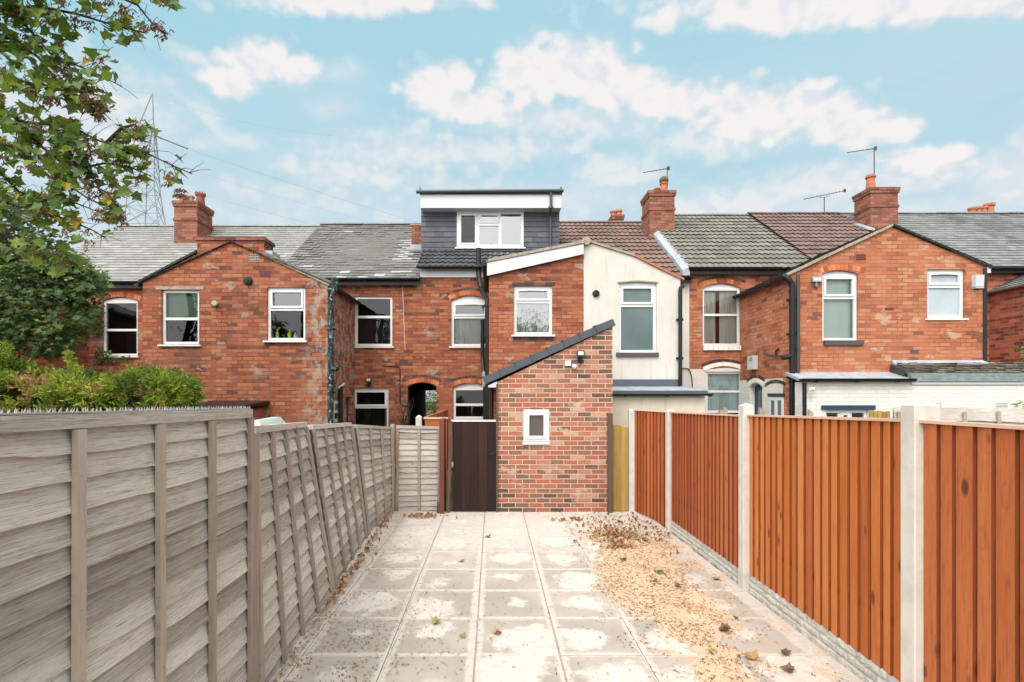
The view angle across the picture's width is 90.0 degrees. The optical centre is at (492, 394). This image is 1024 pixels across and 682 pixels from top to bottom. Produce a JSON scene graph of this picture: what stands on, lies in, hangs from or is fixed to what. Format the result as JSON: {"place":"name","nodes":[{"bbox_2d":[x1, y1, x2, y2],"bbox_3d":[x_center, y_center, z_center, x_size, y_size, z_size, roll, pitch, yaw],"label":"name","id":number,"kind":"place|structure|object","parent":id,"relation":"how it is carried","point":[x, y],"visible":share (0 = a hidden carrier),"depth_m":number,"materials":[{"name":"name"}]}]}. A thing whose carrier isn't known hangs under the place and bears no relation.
{"place":"outdoors","nodes":[
{"label":"outdoors","id":0,"kind":"place"},
{"bbox_2d":[0,225,213,397],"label":"terraced house","id":1,"kind":"structure","parent":0,"point":[138,252],"depth_m":13.34,"materials":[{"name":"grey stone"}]},
{"bbox_2d":[104,298,139,357],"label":"window","id":2,"kind":"structure","parent":1,"relation":"in","point":[123,312],"depth_m":13.38,"materials":[{"name":"white plastic"}]},
{"bbox_2d":[133,191,318,408],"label":"terraced house","id":3,"kind":"structure","parent":0,"point":[186,308],"depth_m":10.60,"materials":[{"name":"red brick"}]},
{"bbox_2d":[157,290,200,345],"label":"window","id":4,"kind":"structure","parent":3,"relation":"in","point":[180,307],"depth_m":10.77,"materials":[{"name":"white plastic"}]},
{"bbox_2d":[195,223,441,468],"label":"terraced house","id":5,"kind":"structure","parent":0,"point":[342,300],"depth_m":11.80,"materials":[{"name":"red brick"}]},
{"bbox_2d":[263,288,307,342],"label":"window","id":6,"kind":"structure","parent":5,"relation":"in","point":[286,306],"depth_m":11.41,"materials":[{"name":"white plastic"}]},
{"bbox_2d":[334,401,337,422],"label":"window","id":7,"kind":"structure","parent":5,"relation":"in","point":[335,402],"depth_m":11.14,"materials":[{"name":"white plastic"}]},
{"bbox_2d":[346,398,347,422],"bbox_3d":[-3.543,0.960,12.200,0.050,1.780,0.500,0,0,0],"label":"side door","id":8,"kind":"structure","parent":5,"relation":"in","point":[346,398],"depth_m":12.36,"materials":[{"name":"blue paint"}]},
{"bbox_2d":[355,388,387,425],"bbox_3d":[-3.040,0.372,13.226,1.145,1.302,0.988,0,0,0],"label":"window","id":9,"kind":"structure","parent":5,"relation":"in","point":[371,404],"depth_m":13.72,"materials":[{"name":"white plastic"}]},
{"bbox_2d":[354,297,393,347],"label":"window","id":10,"kind":"structure","parent":5,"relation":"in","point":[373,325],"depth_m":13.72,"materials":[{"name":"white plastic"}]},
{"bbox_2d":[0,0,1023,401],"label":"sky","id":11,"kind":"structure","parent":0,"point":[749,105],"materials":[{"name":"blue"}]},
{"bbox_2d":[269,511,863,681],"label":"patio","id":12,"kind":"structure","parent":0,"point":[605,654],"depth_m":4.24,"materials":[{"name":"concrete"}]},
{"bbox_2d":[431,616,442,623],"bbox_3d":[-0.454,1.837,4.134,0.105,0.074,0.097,0,0,0],"label":"fallen leaf","id":13,"kind":"object","parent":12,"relation":"on","point":[435,619],"visible":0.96,"depth_m":4.15,"materials":[{"name":"yellow plant"}]},
{"bbox_2d":[439,418,445,513],"bbox_3d":[-0.795,1.125,8.120,0.070,1.490,0.350,0,0,0],"label":"gate post","id":14,"kind":"object","parent":12,"relation":"on","point":[442,465],"visible":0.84,"depth_m":7.95,"materials":[{"name":"brown wood"}]},
{"bbox_2d":[447,422,451,512],"bbox_3d":[-0.682,1.150,8.055,0.085,1.440,0.060,0,0,0],"label":"gate post","id":15,"kind":"object","parent":12,"relation":"on","point":[449,466],"visible":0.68,"depth_m":8.03,"materials":[{"name":"wood"}]},
{"bbox_2d":[451,420,495,510],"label":"garden gate","id":16,"kind":"structure","parent":15,"relation":"attached to","point":[473,464],"depth_m":8.08,"materials":[{"name":"brown wood"}]},
{"bbox_2d":[281,513,660,681],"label":"mortar smears","id":17,"kind":"object","parent":12,"relation":"on","point":[327,623],"visible":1,"depth_m":4.30,"materials":[{"name":"grey concrete"}]},
{"bbox_2d":[492,626,501,632],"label":"fallen leaf","id":18,"kind":"object","parent":12,"relation":"on","point":[495,629],"visible":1,"depth_m":3.97,"materials":[{"name":"orange plant"}]},
{"bbox_2d":[272,511,847,681],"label":"leaf litter","id":19,"kind":"object","parent":12,"relation":"on","point":[578,519],"visible":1,"depth_m":5.05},
{"bbox_2d":[613,424,627,510],"bbox_3d":[2.025,1.155,8.122,0.234,1.370,0.026,0,0,0],"label":"boarded fence","id":20,"kind":"object","parent":12,"relation":"on","point":[620,468],"visible":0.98,"depth_m":8.12,"materials":[{"name":"yellow wood"}]},
{"bbox_2d":[575,529,756,681],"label":"spilled sand","id":21,"kind":"structure","parent":12,"relation":"on","point":[718,671],"depth_m":4.59,"materials":[{"name":"beige sand"}]},
{"bbox_2d":[705,646,716,653],"bbox_3d":[1.570,1.835,3.653,0.080,0.059,0.090,0,0,0],"label":"fallen leaf","id":22,"kind":"object","parent":21,"relation":"on","point":[712,649],"visible":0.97,"depth_m":3.66,"materials":[{"name":"yellow plant"}]},
{"bbox_2d":[718,622,730,633],"bbox_3d":[1.805,1.831,3.998,0.108,0.067,0.136,0,0,0],"label":"fallen leaf","id":23,"kind":"object","parent":21,"relation":"on","point":[723,626],"visible":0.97,"depth_m":4.02,"materials":[{"name":"brown plant"}]},
{"bbox_2d":[743,649,760,660],"bbox_3d":[1.813,1.825,3.575,0.125,0.082,0.106,0,0,44],"label":"fallen leaf","id":24,"kind":"object","parent":12,"relation":"on","point":[752,655],"visible":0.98,"depth_m":3.58,"materials":[{"name":"orange plant"}]},
{"bbox_2d":[781,648,791,655],"bbox_3d":[2.083,1.837,3.638,0.084,0.052,0.066,0,0,16],"label":"fallen leaf","id":25,"kind":"object","parent":12,"relation":"on","point":[785,652],"visible":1,"depth_m":3.64,"materials":[{"name":"brown plant"}]},
{"bbox_2d":[779,661,795,671],"bbox_3d":[1.975,1.822,3.418,0.097,0.044,0.091,0,0,0],"label":"fallen leaf","id":26,"kind":"object","parent":12,"relation":"on","point":[789,666],"visible":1,"depth_m":3.43,"materials":[{"name":"brown plant"}]},
{"bbox_2d":[395,402,770,609],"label":"ground","id":27,"kind":"structure","parent":0,"point":[427,413],"depth_m":9.28,"materials":[{"name":"soil"}]},
{"bbox_2d":[0,180,114,362],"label":"maple tree","id":28,"kind":"object","parent":27,"relation":"on","point":[19,324],"visible":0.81,"depth_m":7.23,"materials":[{"name":"green plant"}]},
{"bbox_2d":[0,340,208,412],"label":"conifer hedge","id":29,"kind":"object","parent":27,"relation":"on","point":[103,387],"visible":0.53,"depth_m":5.57,"materials":[{"name":"green plant"}]},
{"bbox_2d":[0,0,209,277],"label":"sycamore tree","id":30,"kind":"object","parent":27,"relation":"on","point":[66,141],"visible":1,"depth_m":4.09,"materials":[{"name":"green plant"}]},
{"bbox_2d":[124,93,187,224],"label":"electricity pylon","id":31,"kind":"object","parent":27,"relation":"on","point":[154,136],"visible":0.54,"depth_m":79.26,"materials":[{"name":"metal"}]},
{"bbox_2d":[153,94,332,135],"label":"power line","id":32,"kind":"object","parent":31,"relation":"attached to","point":[237,120],"visible":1,"depth_m":74.95,"materials":[{"name":"metal"}]},
{"bbox_2d":[174,164,370,222],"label":"power line","id":33,"kind":"object","parent":31,"relation":"attached to","point":[275,195],"visible":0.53,"depth_m":72.50,"materials":[{"name":"metal"}]},
{"bbox_2d":[192,150,417,222],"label":"power line","id":34,"kind":"object","parent":31,"relation":"attached to","point":[307,188],"visible":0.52,"depth_m":70.73,"materials":[{"name":"metal"}]},
{"bbox_2d":[0,406,438,681],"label":"overlap fence","id":35,"kind":"object","parent":27,"relation":"on","point":[198,544],"visible":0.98,"depth_m":2.35,"materials":[{"name":"grey wood"}]},
{"bbox_2d":[183,401,269,419],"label":"outhouse","id":36,"kind":"structure","parent":27,"relation":"on","point":[258,413],"depth_m":10.12,"materials":[{"name":"red brick"}]},
{"bbox_2d":[254,417,284,424],"bbox_3d":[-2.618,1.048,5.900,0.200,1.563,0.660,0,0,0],"label":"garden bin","id":37,"kind":"object","parent":27,"relation":"on","point":[271,420],"visible":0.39,"depth_m":5.88,"materials":[{"name":"green plastic"}]},
{"bbox_2d":[391,397,413,424],"bbox_3d":[-2.120,0.406,11.999,0.523,0.728,0.220,0,0,0],"label":"bare shrub","id":38,"kind":"object","parent":27,"relation":"on","point":[406,416],"visible":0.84,"depth_m":11.97,"materials":[{"name":"brown plant"}]},
{"bbox_2d":[416,415,421,425],"bbox_3d":[-1.298,1.104,9.000,0.100,1.492,0.100,0,0,0],"label":"concrete post","id":39,"kind":"object","parent":27,"relation":"on","point":[418,420],"visible":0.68,"depth_m":8.95,"materials":[{"name":"white concrete"}]},
{"bbox_2d":[426,390,435,415],"bbox_3d":[-2.610,0.570,23.189,2.776,2.626,1.122,0,0,0],"label":"garden bush","id":40,"kind":"object","parent":27,"relation":"on","point":[430,407],"visible":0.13,"depth_m":23.09,"materials":[{"name":"green plant"}]},
{"bbox_2d":[424,417,447,493],"bbox_3d":[-1.001,1.073,9.015,0.428,1.355,0.070,0,0,0],"label":"red fence","id":41,"kind":"object","parent":27,"relation":"on","point":[431,421],"visible":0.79,"depth_m":9.00,"materials":[{"name":"wood"}]},
{"bbox_2d":[435,412,441,416],"bbox_3d":[-1.125,1.054,10.525,0.040,1.391,0.854,0,0,3],"label":"red fence","id":42,"kind":"object","parent":27,"relation":"on","point":[438,414],"visible":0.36,"depth_m":10.52,"materials":[{"name":"brown wood"}]},
{"bbox_2d":[441,409,447,470],"bbox_3d":[-1.075,1.044,11.425,0.040,1.412,0.854,0,0,3],"label":"red fence","id":43,"kind":"object","parent":27,"relation":"on","point":[444,413],"visible":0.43,"depth_m":11.72,"materials":[{"name":"brown wood"}]},
{"bbox_2d":[416,187,615,511],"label":"terraced house","id":44,"kind":"structure","parent":27,"relation":"on","point":[502,288],"depth_m":10.60,"materials":[{"name":"brick"}]},
{"bbox_2d":[449,296,484,347],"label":"window","id":45,"kind":"structure","parent":44,"relation":"in","point":[467,312],"depth_m":12.86,"materials":[{"name":"white plastic"}]},
{"bbox_2d":[451,384,482,420],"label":"window","id":46,"kind":"structure","parent":44,"relation":"in","point":[467,398],"depth_m":13.72,"materials":[{"name":"white plastic"}]},
{"bbox_2d":[455,212,525,248],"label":"window","id":47,"kind":"structure","parent":44,"relation":"in","point":[476,225],"depth_m":13.71,"materials":[{"name":"white plastic"}]},
{"bbox_2d":[496,384,497,511],"bbox_3d":[0.066,0.839,8.075,0.025,2.021,0.050,0,0,0],"label":"timber batten","id":48,"kind":"object","parent":44,"relation":"attached to","point":[496,447],"visible":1,"depth_m":8.05,"materials":[{"name":"brown wood"}]},
{"bbox_2d":[512,286,554,336],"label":"window","id":49,"kind":"structure","parent":44,"relation":"in","point":[532,304],"depth_m":10.76,"materials":[{"name":"white plastic"}]},
{"bbox_2d":[523,409,549,444],"bbox_3d":[0.688,0.508,8.108,0.424,0.551,0.096,0,0,0],"label":"window","id":50,"kind":"structure","parent":44,"relation":"in","point":[536,421],"depth_m":8.09,"materials":[{"name":"white plastic"}]},
{"bbox_2d":[607,413,612,512],"bbox_3d":[1.844,1.071,8.050,0.070,1.558,0.070,0,0,0],"label":"timber post","id":51,"kind":"object","parent":44,"relation":"attached to","point":[609,462],"visible":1,"depth_m":8.02,"materials":[{"name":"wood"}]},
{"bbox_2d":[722,406,727,413],"bbox_3d":[3.913,1.022,8.630,0.060,1.656,0.060,0,0,0],"label":"timber post","id":52,"kind":"object","parent":27,"relation":"on","point":[724,409],"visible":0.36,"depth_m":8.60,"materials":[{"name":"beige wood"}]},
{"bbox_2d":[758,407,762,414],"bbox_3d":[4.357,1.024,8.330,0.060,1.652,0.060,0,0,0],"label":"timber post","id":53,"kind":"object","parent":27,"relation":"on","point":[760,411],"visible":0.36,"depth_m":8.30,"materials":[{"name":"beige wood"}]},
{"bbox_2d":[807,409,812,415],"bbox_3d":[5.167,1.044,8.330,0.060,1.611,0.060,0,0,0],"label":"timber post","id":54,"kind":"object","parent":27,"relation":"on","point":[809,413],"visible":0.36,"depth_m":8.30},
{"bbox_2d":[628,401,1023,681],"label":"featheredge fence","id":55,"kind":"object","parent":27,"relation":"on","point":[877,549],"visible":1,"depth_m":3.29,"materials":[{"name":"wood"}]},
{"bbox_2d":[869,411,889,417],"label":"picket boards","id":56,"kind":"object","parent":27,"relation":"on","point":[877,414],"visible":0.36,"depth_m":7.20,"materials":[{"name":"yellow wood"}]},
{"bbox_2d":[747,146,1023,406],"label":"terraced house","id":57,"kind":"structure","parent":27,"relation":"on","point":[939,324],"depth_m":10.60,"materials":[{"name":"red brick"}]},
{"bbox_2d":[925,270,968,319],"bbox_3d":[9.388,-2.071,10.645,0.882,1.052,0.150,0,0,0],"label":"window","id":58,"kind":"structure","parent":57,"relation":"in","point":[944,295],"depth_m":10.69,"materials":[{"name":"white plastic"}]},
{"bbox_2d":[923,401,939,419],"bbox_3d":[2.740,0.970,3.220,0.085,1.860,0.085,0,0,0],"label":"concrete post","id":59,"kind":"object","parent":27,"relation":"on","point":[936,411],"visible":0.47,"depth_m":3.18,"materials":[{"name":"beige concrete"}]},
{"bbox_2d":[840,212,1023,361],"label":"terraced house","id":60,"kind":"structure","parent":27,"relation":"on","point":[1005,306],"depth_m":12.70,"materials":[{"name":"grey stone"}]},
{"bbox_2d":[893,407,1023,424],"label":"overlap fence","id":61,"kind":"object","parent":27,"relation":"on","point":[1005,415],"visible":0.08,"depth_m":6.26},
{"bbox_2d":[933,202,1023,250],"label":"terraced house","id":62,"kind":"structure","parent":27,"relation":"on","point":[1006,227],"depth_m":15.41,"materials":[{"name":"tile"}]},
{"bbox_2d":[1011,400,1023,406],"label":"leafy plant","id":63,"kind":"object","parent":27,"relation":"on","point":[1016,404],"visible":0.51,"depth_m":7.21,"materials":[{"name":"green plant"}]},
{"bbox_2d":[1013,346,1023,363],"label":"leafy sprig","id":64,"kind":"object","parent":27,"relation":"on","point":[1021,350],"visible":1,"depth_m":9.04,"materials":[{"name":"green plant"}]},
{"bbox_2d":[559,208,712,426],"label":"terraced house","id":65,"kind":"structure","parent":0,"point":[636,285],"depth_m":10.60,"materials":[{"name":"white paint"}]},
{"bbox_2d":[619,283,655,351],"bbox_3d":[3.001,-1.603,10.676,0.782,1.456,0.088,0,0,0],"label":"window","id":66,"kind":"structure","parent":65,"relation":"in","point":[637,301],"depth_m":10.69,"materials":[{"name":"white plastic"}]},
{"bbox_2d":[640,166,917,417],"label":"terraced house","id":67,"kind":"structure","parent":0,"point":[800,334],"depth_m":11.14,"materials":[{"name":"red brick"}]},
{"bbox_2d":[703,284,739,344],"bbox_3d":[5.675,-1.989,12.823,0.937,1.534,0.146,0,0,0],"label":"window","id":68,"kind":"structure","parent":67,"relation":"in","point":[721,312],"depth_m":12.86,"materials":[{"name":"white plastic"}]},
{"bbox_2d":[706,372,739,412],"bbox_3d":[5.739,-0.063,12.803,0.905,1.016,0.146,0,0,0],"label":"window","id":69,"kind":"structure","parent":67,"relation":"in","point":[724,387],"depth_m":12.84,"materials":[{"name":"white plastic"}]},
{"bbox_2d":[755,384,761,414],"bbox_3d":[6.270,0.790,11.935,0.040,2.120,0.570,0,0,0],"label":"back door","id":70,"kind":"structure","parent":67,"relation":"in","point":[758,387],"depth_m":12.13,"materials":[{"name":"blue paint"}]},
{"bbox_2d":[768,397,783,414],"bbox_3d":[6.145,0.850,11.065,0.070,1.600,0.570,0,0,0],"label":"patio door","id":71,"kind":"structure","parent":67,"relation":"in","point":[775,404],"depth_m":11.05,"materials":[{"name":"white plastic"}]},
{"bbox_2d":[822,271,856,339],"bbox_3d":[7.195,-1.848,10.701,0.742,1.443,0.138,0,0,0],"label":"window","id":72,"kind":"structure","parent":67,"relation":"in","point":[839,288],"depth_m":10.77,"materials":[{"name":"white plastic"}]},
{"bbox_2d":[826,410,866,417],"bbox_3d":[6.988,0.591,10.626,1.086,0.817,0.988,0,0,0],"label":"window","id":73,"kind":"structure","parent":67,"relation":"in","point":[839,413],"depth_m":10.15,"materials":[{"name":"white plastic"}]}
]}

